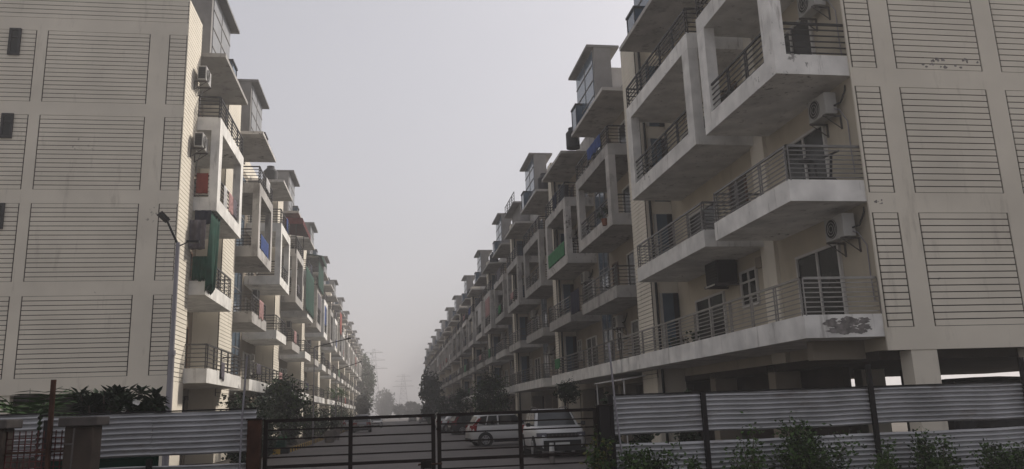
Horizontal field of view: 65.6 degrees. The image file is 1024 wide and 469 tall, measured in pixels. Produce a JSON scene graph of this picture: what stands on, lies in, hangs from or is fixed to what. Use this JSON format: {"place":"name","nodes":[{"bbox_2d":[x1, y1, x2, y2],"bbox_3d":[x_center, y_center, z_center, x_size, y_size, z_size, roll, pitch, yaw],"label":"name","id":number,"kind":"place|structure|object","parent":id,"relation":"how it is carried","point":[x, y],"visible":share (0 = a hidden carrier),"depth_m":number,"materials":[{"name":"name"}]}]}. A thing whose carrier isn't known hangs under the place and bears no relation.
{"place":"outdoors","nodes":[
{"label":"outdoors","id":0,"kind":"place"},
{"bbox_2d":[0,419,22,468],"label":"pillar","id":1,"kind":"structure","parent":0,"point":[10,425],"depth_m":10.11,"materials":[{"name":"stone"}]},
{"bbox_2d":[58,416,109,468],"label":"pillar","id":2,"kind":"structure","parent":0,"point":[87,443],"depth_m":10.14,"materials":[{"name":"stone"}]},
{"bbox_2d":[287,430,340,446],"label":"verge","id":3,"kind":"structure","parent":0,"point":[301,441],"depth_m":52.12,"materials":[{"name":"plant"}]},
{"bbox_2d":[252,373,312,436],"bbox_3d":[-11.580,8.932,39.801,3.174,3.903,3.446,0,-13,-9],"label":"tree","id":4,"kind":"object","parent":3,"relation":"on","point":[288,394],"visible":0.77,"depth_m":39.39,"materials":[{"name":"green plant"}]},
{"bbox_2d":[276,410,308,444],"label":"verge shrub","id":5,"kind":"object","parent":3,"relation":"on","point":[292,433],"visible":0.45,"depth_m":45.90,"materials":[{"name":"green plant"}]},
{"bbox_2d":[295,399,320,439],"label":"verge shrub","id":6,"kind":"object","parent":3,"relation":"on","point":[307,433],"visible":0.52,"depth_m":54.86,"materials":[{"name":"green plant"}]},
{"bbox_2d":[357,353,377,414],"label":"tree","id":7,"kind":"object","parent":3,"relation":"on","point":[368,381],"visible":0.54,"depth_m":174.05,"materials":[{"name":"green plant"}]},
{"bbox_2d":[320,421,335,442],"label":"planter","id":8,"kind":"object","parent":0,"point":[324,424],"visible":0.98,"depth_m":51.94,"materials":[{"name":"green plant"}]},
{"bbox_2d":[343,311,354,416],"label":"apartment block","id":9,"kind":"structure","parent":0,"point":[348,371],"depth_m":131.39,"materials":[{"name":"concrete"}]},
{"bbox_2d":[348,322,357,416],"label":"apartment block","id":10,"kind":"structure","parent":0,"point":[355,373],"depth_m":146.56,"materials":[{"name":"concrete"}]},
{"bbox_2d":[352,330,360,415],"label":"apartment block","id":11,"kind":"structure","parent":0,"point":[357,348],"depth_m":161.26,"materials":[{"name":"concrete"}]},
{"bbox_2d":[261,418,594,468],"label":"road","id":12,"kind":"structure","parent":0,"point":[399,447],"depth_m":33.51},
{"bbox_2d":[157,211,199,465],"bbox_3d":[-7.790,2.661,18.170,0.975,6.452,0.379,5,-14,-29],"label":"street lamp","id":13,"kind":"object","parent":12,"relation":"on","point":[163,216],"visible":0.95,"depth_m":18.30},
{"bbox_2d":[227,430,348,454],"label":"kerb","id":14,"kind":"structure","parent":12,"relation":"on","point":[285,451],"depth_m":41.41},
{"bbox_2d":[311,337,350,445],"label":"street lamp","id":15,"kind":"object","parent":12,"relation":"on","point":[314,389],"visible":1,"depth_m":47.93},
{"bbox_2d":[353,414,372,432],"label":"parked car","id":16,"kind":"object","parent":12,"relation":"on","point":[364,422],"visible":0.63,"depth_m":78.99,"materials":[{"name":"grey metal"}]},
{"bbox_2d":[418,365,444,423],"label":"tree","id":17,"kind":"object","parent":12,"relation":"on","point":[430,389],"visible":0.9,"depth_m":118.34,"materials":[{"name":"green plant"}]},
{"bbox_2d":[447,415,473,434],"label":"parked car","id":18,"kind":"object","parent":12,"relation":"on","point":[456,427],"visible":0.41,"depth_m":59.41,"materials":[{"name":"white metal"}]},
{"bbox_2d":[453,386,471,412],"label":"roadside tree","id":19,"kind":"object","parent":12,"relation":"on","point":[461,393],"visible":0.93,"depth_m":73.32,"materials":[{"name":"green plant"}]},
{"bbox_2d":[465,366,512,411],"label":"roadside tree","id":20,"kind":"object","parent":12,"relation":"on","point":[493,386],"visible":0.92,"depth_m":55.81,"materials":[{"name":"green plant"}]},
{"bbox_2d":[465,414,524,446],"bbox_3d":[-0.261,9.528,38.859,3.940,1.570,2.030,1,-13,-14],"label":"parked hatchback","id":21,"kind":"object","parent":12,"relation":"on","point":[491,426],"visible":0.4,"depth_m":37.98,"materials":[{"name":"white metal"}]},
{"bbox_2d":[522,406,585,457],"bbox_3d":[1.462,7.181,28.976,2.120,1.752,4.090,0,-13,-7],"label":"parked suv","id":22,"kind":"object","parent":12,"relation":"on","point":[551,432],"visible":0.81,"depth_m":27.51,"materials":[{"name":"white metal"}]},
{"bbox_2d":[553,378,582,408],"bbox_3d":[2.430,7.556,33.852,1.221,3.034,1.339,3,-13,-21],"label":"clipped tree","id":23,"kind":"object","parent":12,"relation":"on","point":[568,389],"visible":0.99,"depth_m":33.94,"materials":[{"name":"green plant"}]},
{"bbox_2d":[672,388,701,441],"bbox_3d":[4.506,4.997,20.477,0.888,2.061,0.839,0,-13,-9],"label":"leafy shrub","id":24,"kind":"object","parent":12,"relation":"on","point":[687,436],"visible":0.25,"depth_m":20.36,"materials":[{"name":"green plant"}]},
{"bbox_2d":[432,329,440,413],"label":"apartment block","id":25,"kind":"structure","parent":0,"point":[435,349],"depth_m":161.18,"materials":[{"name":"concrete"}]},
{"bbox_2d":[436,320,446,404],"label":"apartment block","id":26,"kind":"structure","parent":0,"point":[441,373],"depth_m":145.94,"materials":[{"name":"concrete"}]},
{"bbox_2d":[505,153,581,426],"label":"apartment block","id":27,"kind":"structure","parent":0,"point":[532,340],"depth_m":54.60,"materials":[{"name":"concrete"}]},
{"bbox_2d":[504,192,529,223],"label":"roof shed","id":28,"kind":"structure","parent":27,"relation":"on","point":[513,211],"depth_m":61.51,"materials":[{"name":"grey concrete"}]},
{"bbox_2d":[520,356,529,382],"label":"window","id":29,"kind":"structure","parent":27,"relation":"in","point":[524,360],"depth_m":60.49,"materials":[{"name":"grey glass"}]},
{"bbox_2d":[540,219,549,377],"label":"stair window","id":30,"kind":"structure","parent":27,"relation":"in","point":[543,301],"depth_m":54.33,"materials":[{"name":"grey glass"}]},
{"bbox_2d":[185,417,907,464],"bbox_3d":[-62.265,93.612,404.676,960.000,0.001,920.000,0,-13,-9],"label":"ground","id":31,"kind":"structure","parent":0,"point":[899,427],"depth_m":39.37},
{"bbox_2d":[0,386,79,468],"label":"fern palm","id":32,"kind":"object","parent":31,"relation":"on","point":[44,409],"visible":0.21,"depth_m":14.33,"materials":[{"name":"green plant"}]},
{"bbox_2d":[67,383,150,415],"bbox_3d":[-7.914,4.127,15.453,1.544,2.466,1.243,0,-13,-9],"label":"leafy shrub","id":33,"kind":"object","parent":31,"relation":"on","point":[94,401],"visible":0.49,"depth_m":15.44,"materials":[{"name":"green plant"}]},
{"bbox_2d":[0,0,247,468],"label":"apartment block","id":34,"kind":"structure","parent":31,"relation":"on","point":[101,121],"depth_m":26.16,"materials":[{"name":"paint"}]},
{"bbox_2d":[0,113,14,137],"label":"window","id":35,"kind":"structure","parent":34,"relation":"in","point":[7,119],"depth_m":25.80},
{"bbox_2d":[7,28,21,54],"bbox_3d":[-16.541,-6.416,26.434,0.360,0.950,0.080,0,-13,-9],"label":"window","id":36,"kind":"structure","parent":34,"relation":"in","point":[14,39],"depth_m":26.42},
{"bbox_2d":[189,220,205,249],"bbox_3d":[-10.916,0.003,27.608,0.594,1.000,0.417,0,-13,-9],"label":"cover","id":37,"kind":"object","parent":34,"relation":"hanging from","point":[197,231],"visible":0.96,"depth_m":27.51,"materials":[{"name":"grey fabric"}]},
{"bbox_2d":[190,132,207,194],"bbox_3d":[-11.040,-2.517,28.064,0.481,2.124,1.041,0,-13,-9],"label":"ac unit","id":38,"kind":"object","parent":34,"relation":"attached to","point":[200,143],"visible":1,"depth_m":27.78,"materials":[{"name":"metal"}]},
{"bbox_2d":[191,256,206,281],"bbox_3d":[-10.838,1.200,27.545,0.470,0.909,0.098,0,-13,-9],"label":"curtain","id":39,"kind":"object","parent":34,"relation":"hanging from","point":[199,263],"visible":1,"depth_m":27.55,"materials":[{"name":"green fabric"}]},
{"bbox_2d":[194,66,210,116],"bbox_3d":[-11.127,-4.956,28.605,0.481,2.124,1.041,0,-13,-9],"label":"ac unit","id":40,"kind":"object","parent":34,"relation":"attached to","point":[204,77],"visible":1,"depth_m":28.32,"materials":[{"name":"metal"}]},
{"bbox_2d":[196,173,208,193],"bbox_3d":[-11.019,-1.821,28.266,0.400,0.750,0.056,0,-13,-9],"label":"cloth","id":41,"kind":"object","parent":34,"relation":"hanging from","point":[201,183],"visible":1,"depth_m":28.26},
{"bbox_2d":[194,210,210,223],"bbox_3d":[-10.847,-0.606,27.923,0.565,0.500,0.112,-1,-13,-5],"label":"cloth","id":42,"kind":"object","parent":34,"relation":"hanging from","point":[203,215],"visible":0.95,"depth_m":27.92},
{"bbox_2d":[204,211,219,294],"bbox_3d":[-10.650,0.745,28.427,0.242,2.933,1.482,0,-13,-9],"label":"curtain","id":43,"kind":"object","parent":34,"relation":"hanging from","point":[212,254],"visible":1,"depth_m":28.05,"materials":[{"name":"green fabric"}]},
{"bbox_2d":[105,386,169,435],"bbox_3d":[-6.917,3.974,14.623,1.194,2.326,1.137,0,-13,-9],"label":"leafy shrub","id":44,"kind":"object","parent":31,"relation":"on","point":[128,403],"visible":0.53,"depth_m":14.66,"materials":[{"name":"green plant"}]},
{"bbox_2d":[217,389,275,462],"bbox_3d":[-9.681,6.955,28.645,2.257,2.768,2.132,0,-13,-9],"label":"hedge bush","id":45,"kind":"object","parent":31,"relation":"on","point":[234,457],"visible":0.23,"depth_m":28.47,"materials":[{"name":"green plant"}]},
{"bbox_2d":[229,79,292,436],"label":"apartment block","id":46,"kind":"structure","parent":31,"relation":"on","point":[255,339],"depth_m":41.56,"materials":[{"name":"paint"}]},
{"bbox_2d":[230,177,245,375],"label":"stair window","id":47,"kind":"structure","parent":46,"relation":"in","point":[238,277],"depth_m":41.69,"materials":[{"name":"grey glass"}]},
{"bbox_2d":[252,384,287,458],"bbox_3d":[-10.426,7.987,33.901,1.649,3.227,1.666,-10,-15,33],"label":"hedge bush","id":48,"kind":"object","parent":31,"relation":"on","point":[272,443],"visible":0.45,"depth_m":33.90,"materials":[{"name":"green plant"}]},
{"bbox_2d":[277,170,314,437],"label":"apartment block","id":49,"kind":"structure","parent":31,"relation":"on","point":[293,357],"depth_m":57.29,"materials":[{"name":"concrete"}]},
{"bbox_2d":[284,217,310,260],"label":"awning","id":50,"kind":"object","parent":49,"relation":"attached to","point":[298,227],"visible":0.5,"depth_m":53.99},
{"bbox_2d":[305,265,313,318],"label":"screen","id":51,"kind":"object","parent":49,"relation":"attached to","point":[309,307],"visible":1,"depth_m":60.03,"materials":[{"name":"green fabric"}]},
{"bbox_2d":[290,222,328,432],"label":"apartment block","id":52,"kind":"structure","parent":31,"relation":"on","point":[316,332],"depth_m":72.71,"materials":[{"name":"concrete"}]},
{"bbox_2d":[318,258,323,294],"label":"screen","id":53,"kind":"object","parent":52,"relation":"attached to","point":[321,278],"visible":1,"depth_m":69.03,"materials":[{"name":"green fabric"}]},
{"bbox_2d":[308,256,337,430],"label":"apartment block","id":54,"kind":"structure","parent":31,"relation":"on","point":[327,376],"depth_m":87.56,"materials":[{"name":"concrete"}]},
{"bbox_2d":[330,280,344,416],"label":"apartment block","id":55,"kind":"structure","parent":31,"relation":"on","point":[337,357],"depth_m":100.92,"materials":[{"name":"concrete"}]},
{"bbox_2d":[337,297,350,426],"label":"apartment block","id":56,"kind":"structure","parent":31,"relation":"on","point":[345,362],"depth_m":113.94,"materials":[{"name":"concrete"}]},
{"bbox_2d":[351,391,373,414],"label":"tree","id":57,"kind":"object","parent":31,"relation":"on","point":[362,404],"visible":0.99,"depth_m":143.83,"materials":[{"name":"green plant"}]},
{"bbox_2d":[374,388,396,418],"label":"pointed tree","id":58,"kind":"object","parent":31,"relation":"on","point":[386,404],"visible":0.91,"depth_m":336.86,"materials":[{"name":"green plant"}]},
{"bbox_2d":[433,393,459,416],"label":"tree","id":59,"kind":"object","parent":31,"relation":"on","point":[445,406],"visible":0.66,"depth_m":97.21,"materials":[{"name":"green plant"}]},
{"bbox_2d":[441,307,453,407],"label":"apartment block","id":60,"kind":"structure","parent":31,"relation":"on","point":[447,366],"depth_m":131.95,"materials":[{"name":"concrete"}]},
{"bbox_2d":[448,295,461,412],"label":"apartment block","id":61,"kind":"structure","parent":31,"relation":"on","point":[454,381],"depth_m":117.12,"materials":[{"name":"concrete"}]},
{"bbox_2d":[456,275,477,412],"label":"apartment block","id":62,"kind":"structure","parent":31,"relation":"on","point":[464,352],"depth_m":101.89,"materials":[{"name":"concrete"}]},
{"bbox_2d":[467,250,491,411],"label":"apartment block","id":63,"kind":"structure","parent":31,"relation":"on","point":[477,339],"depth_m":86.21,"materials":[{"name":"concrete"}]},
{"bbox_2d":[482,213,531,410],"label":"apartment block","id":64,"kind":"structure","parent":31,"relation":"on","point":[501,358],"depth_m":70.07,"materials":[{"name":"concrete"}]},
{"bbox_2d":[629,433,660,442],"bbox_3d":[3.420,5.186,20.860,1.000,1.934,0.772,-8,-14,24],"label":"leafy shrub","id":65,"kind":"object","parent":31,"relation":"on","point":[646,438],"visible":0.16,"depth_m":20.69,"materials":[{"name":"green plant"}]},
{"bbox_2d":[542,44,853,442],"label":"apartment block","id":66,"kind":"structure","parent":31,"relation":"on","point":[582,186],"depth_m":38.02,"materials":[{"name":"paint"}]},
{"bbox_2d":[548,241,564,268],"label":"net","id":67,"kind":"object","parent":66,"relation":"attached to","point":[556,254],"visible":1,"depth_m":43.20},
{"bbox_2d":[561,284,573,315],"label":"window","id":68,"kind":"structure","parent":66,"relation":"in","point":[567,289],"depth_m":45.88,"materials":[{"name":"grey glass"}]},
{"bbox_2d":[564,336,577,370],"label":"window","id":69,"kind":"structure","parent":66,"relation":"in","point":[570,345],"depth_m":45.18,"materials":[{"name":"grey glass"}]},
{"bbox_2d":[566,127,579,149],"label":"water tank","id":70,"kind":"object","parent":66,"relation":"on","point":[572,143],"visible":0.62,"depth_m":41.60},
{"bbox_2d":[571,288,579,314],"bbox_3d":[3.087,3.283,38.875,0.094,1.100,1.700,0,-13,-9],"label":"cloth","id":71,"kind":"object","parent":66,"relation":"hanging from","point":[574,301],"visible":1,"depth_m":38.84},
{"bbox_2d":[586,335,598,366],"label":"door","id":72,"kind":"structure","parent":66,"relation":"in","point":[591,341],"depth_m":41.74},
{"bbox_2d":[592,142,614,362],"bbox_3d":[4.543,1.100,39.595,0.055,11.330,1.800,0,-13,-9],"label":"stair window","id":73,"kind":"structure","parent":66,"relation":"in","point":[603,258],"depth_m":39.38,"materials":[{"name":"grey glass"}]},
{"bbox_2d":[612,315,629,356],"bbox_3d":[4.920,4.652,35.921,0.481,2.124,1.041,0,-13,-9],"label":"ac unit","id":74,"kind":"object","parent":66,"relation":"attached to","point":[618,321],"visible":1,"depth_m":35.83,"materials":[{"name":"metal"}]},
{"bbox_2d":[626,250,636,284],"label":"door","id":75,"kind":"structure","parent":66,"relation":"in","point":[630,256],"depth_m":34.99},
{"bbox_2d":[631,319,640,355],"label":"door","id":76,"kind":"structure","parent":66,"relation":"in","point":[635,324],"depth_m":34.30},
{"bbox_2d":[619,0,1023,442],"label":"apartment block","id":77,"kind":"structure","parent":31,"relation":"on","point":[723,136],"depth_m":18.97,"materials":[{"name":"yellow paint"}]},
{"bbox_2d":[648,138,669,201],"bbox_3d":[5.615,-2.474,30.330,0.710,2.500,0.048,0,-13,-9],"label":"window","id":78,"kind":"structure","parent":77,"relation":"in","point":[650,140],"depth_m":30.49,"materials":[{"name":"grey glass"}]},
{"bbox_2d":[653,214,672,256],"bbox_3d":[5.719,0.454,29.681,0.710,2.500,0.048,0,-13,-9],"label":"door","id":79,"kind":"structure","parent":77,"relation":"in","point":[660,220],"depth_m":29.81,"materials":[{"name":"grey glass"}]},
{"bbox_2d":[659,293,679,348],"bbox_3d":[5.823,3.381,29.032,0.710,2.500,0.048,0,-13,-9],"label":"door","id":80,"kind":"structure","parent":77,"relation":"in","point":[669,302],"depth_m":29.14,"materials":[{"name":"grey glass"}]},
{"bbox_2d":[689,200,717,236],"bbox_3d":[6.497,0.121,26.896,0.080,2.050,2.400,0,-13,-9],"label":"door","id":81,"kind":"structure","parent":77,"relation":"in","point":[711,206],"depth_m":26.94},
{"bbox_2d":[695,291,728,339],"bbox_3d":[6.601,3.048,26.247,0.080,2.050,2.400,0,-13,-9],"label":"door","id":82,"kind":"structure","parent":77,"relation":"in","point":[717,298],"depth_m":26.40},
{"bbox_2d":[705,260,739,288],"bbox_3d":[6.478,1.242,24.669,0.780,0.800,0.940,0,-13,-9],"label":"window cooler","id":83,"kind":"object","parent":77,"relation":"attached to","point":[720,274],"depth_m":24.26,"materials":[{"name":"black plastic"}]},
{"bbox_2d":[728,175,748,211],"bbox_3d":[6.928,-0.593,24.092,0.080,2.200,1.150,0,-13,-9],"label":"door","id":84,"kind":"structure","parent":77,"relation":"in","point":[745,179],"depth_m":24.12,"materials":[{"name":"black plastic"}]},
{"bbox_2d":[739,266,760,308],"bbox_3d":[7.025,1.575,23.485,0.080,1.100,1.100,0,-13,-9],"label":"window","id":85,"kind":"structure","parent":77,"relation":"in","point":[749,281],"depth_m":23.46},
{"bbox_2d":[784,19,815,54],"bbox_3d":[7.418,-4.397,20.884,0.080,2.200,2.050,0,-13,-9],"label":"door","id":86,"kind":"structure","parent":77,"relation":"in","point":[793,49],"depth_m":20.59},
{"bbox_2d":[782,122,829,179],"bbox_3d":[7.522,-1.470,20.235,0.080,2.200,2.050,0,-13,-9],"label":"door","id":87,"kind":"structure","parent":77,"relation":"in","point":[813,136],"depth_m":20.11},
{"bbox_2d":[798,152,837,179],"bbox_3d":[7.092,-1.359,18.260,0.989,1.128,0.500,3,-13,-20],"label":"exercise bike","id":88,"kind":"object","parent":77,"relation":"on","point":[812,161],"visible":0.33,"depth_m":18.22,"materials":[{"name":"black plastic"}]},
{"bbox_2d":[797,0,841,55],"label":"ac unit","id":89,"kind":"object","parent":77,"relation":"attached to","point":[808,9],"visible":0.98,"depth_m":19.46,"materials":[{"name":"metal"}]},
{"bbox_2d":[795,244,848,315],"bbox_3d":[7.626,1.457,19.586,0.080,2.200,2.050,0,-13,-9],"label":"door","id":90,"kind":"structure","parent":77,"relation":"in","point":[825,261],"depth_m":19.51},
{"bbox_2d":[807,85,854,171],"bbox_3d":[7.544,-2.356,18.837,0.481,2.124,1.041,0,-13,-9],"label":"ac unit","id":91,"kind":"object","parent":77,"relation":"attached to","point":[822,108],"visible":0.96,"depth_m":18.79,"materials":[{"name":"metal"}]},
{"bbox_2d":[824,207,874,300],"bbox_3d":[7.663,0.520,18.098,0.481,2.124,1.041,0,-13,-9],"label":"ac unit","id":92,"kind":"object","parent":77,"relation":"attached to","point":[839,228],"visible":1,"depth_m":18.03,"materials":[{"name":"white plastic"}]},
{"bbox_2d":[228,0,1019,415],"label":"sky","id":93,"kind":"structure","parent":0,"point":[404,128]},
{"bbox_2d":[941,376,1023,429],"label":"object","id":94,"kind":"object","parent":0,"point":[971,424],"visible":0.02,"depth_m":20.90,"materials":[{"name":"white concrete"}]},
{"label":"forecourt","id":95,"kind":"structure","parent":0,"visible":0},
{"bbox_2d":[0,413,40,459],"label":"sheet fence","id":96,"kind":"object","parent":95,"relation":"on","point":[30,421],"visible":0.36,"depth_m":11.26,"materials":[{"name":"grey metal"}]},
{"bbox_2d":[3,429,63,468],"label":"panel","id":97,"kind":"object","parent":95,"relation":"on","point":[30,451],"visible":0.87,"depth_m":10.14,"materials":[{"name":"metal"}]},
{"bbox_2d":[44,380,56,468],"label":"pole","id":98,"kind":"object","parent":95,"relation":"on","point":[50,425],"visible":1,"depth_m":10.18,"materials":[{"name":"metal"}]},
{"bbox_2d":[37,408,256,468],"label":"sheet fence","id":99,"kind":"object","parent":95,"relation":"on","point":[184,432],"visible":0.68,"depth_m":11.53,"materials":[{"name":"grey metal"}]},
{"bbox_2d":[50,456,158,468],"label":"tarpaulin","id":100,"kind":"object","parent":99,"relation":"hanging from","point":[122,462],"visible":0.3,"depth_m":11.58,"materials":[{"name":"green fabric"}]},
{"bbox_2d":[238,356,247,468],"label":"pole","id":101,"kind":"object","parent":95,"relation":"on","point":[242,413],"visible":1,"depth_m":11.55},
{"bbox_2d":[246,418,263,468],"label":"gate post","id":102,"kind":"object","parent":95,"relation":"on","point":[254,444],"visible":1,"depth_m":11.60,"materials":[{"name":"metal"}]},
{"bbox_2d":[262,414,441,468],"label":"gate leaf","id":103,"kind":"object","parent":102,"relation":"attached to","point":[425,463],"visible":1,"depth_m":11.89,"materials":[{"name":"metal"}]},
{"bbox_2d":[594,404,613,468],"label":"gate post","id":104,"kind":"object","parent":95,"relation":"on","point":[604,420],"visible":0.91,"depth_m":12.41,"materials":[{"name":"black metal"}]},
{"bbox_2d":[437,408,598,468],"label":"gate leaf","id":105,"kind":"object","parent":104,"relation":"attached to","point":[521,456],"visible":0.92,"depth_m":12.26,"materials":[{"name":"metal"}]},
{"bbox_2d":[579,424,616,468],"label":"climbing plant","id":106,"kind":"object","parent":104,"relation":"attached to","point":[595,461],"visible":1,"depth_m":12.09,"materials":[{"name":"green plant"}]},
{"bbox_2d":[608,343,624,467],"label":"pole","id":107,"kind":"object","parent":95,"relation":"on","point":[616,414],"visible":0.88,"depth_m":12.40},
{"bbox_2d":[612,441,684,468],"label":"weed bush","id":108,"kind":"object","parent":95,"relation":"on","point":[650,463],"visible":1,"depth_m":11.72,"materials":[{"name":"green plant"}]},
{"bbox_2d":[719,411,772,468],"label":"weed bush","id":109,"kind":"object","parent":95,"relation":"on","point":[754,458],"visible":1,"depth_m":12.05,"materials":[{"name":"green plant"}]},
{"bbox_2d":[762,411,867,468],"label":"weed bush","id":110,"kind":"object","parent":95,"relation":"on","point":[801,457],"visible":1,"depth_m":12.28,"materials":[{"name":"green plant"}]},
{"bbox_2d":[607,357,1023,468],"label":"sheet fence","id":111,"kind":"object","parent":95,"relation":"on","point":[705,412],"visible":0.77,"depth_m":13.07,"materials":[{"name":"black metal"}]},
{"bbox_2d":[863,437,901,468],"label":"weed bush","id":112,"kind":"object","parent":95,"relation":"on","point":[884,462],"visible":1,"depth_m":12.33,"materials":[{"name":"green plant"}]},
{"bbox_2d":[903,428,969,468],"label":"weed bush","id":113,"kind":"object","parent":95,"relation":"on","point":[930,460],"visible":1,"depth_m":12.65,"materials":[{"name":"green plant"}]},
{"bbox_2d":[965,436,1023,468],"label":"weed bush","id":114,"kind":"object","parent":95,"relation":"on","point":[1014,460],"visible":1,"depth_m":12.58,"materials":[{"name":"green plant"}]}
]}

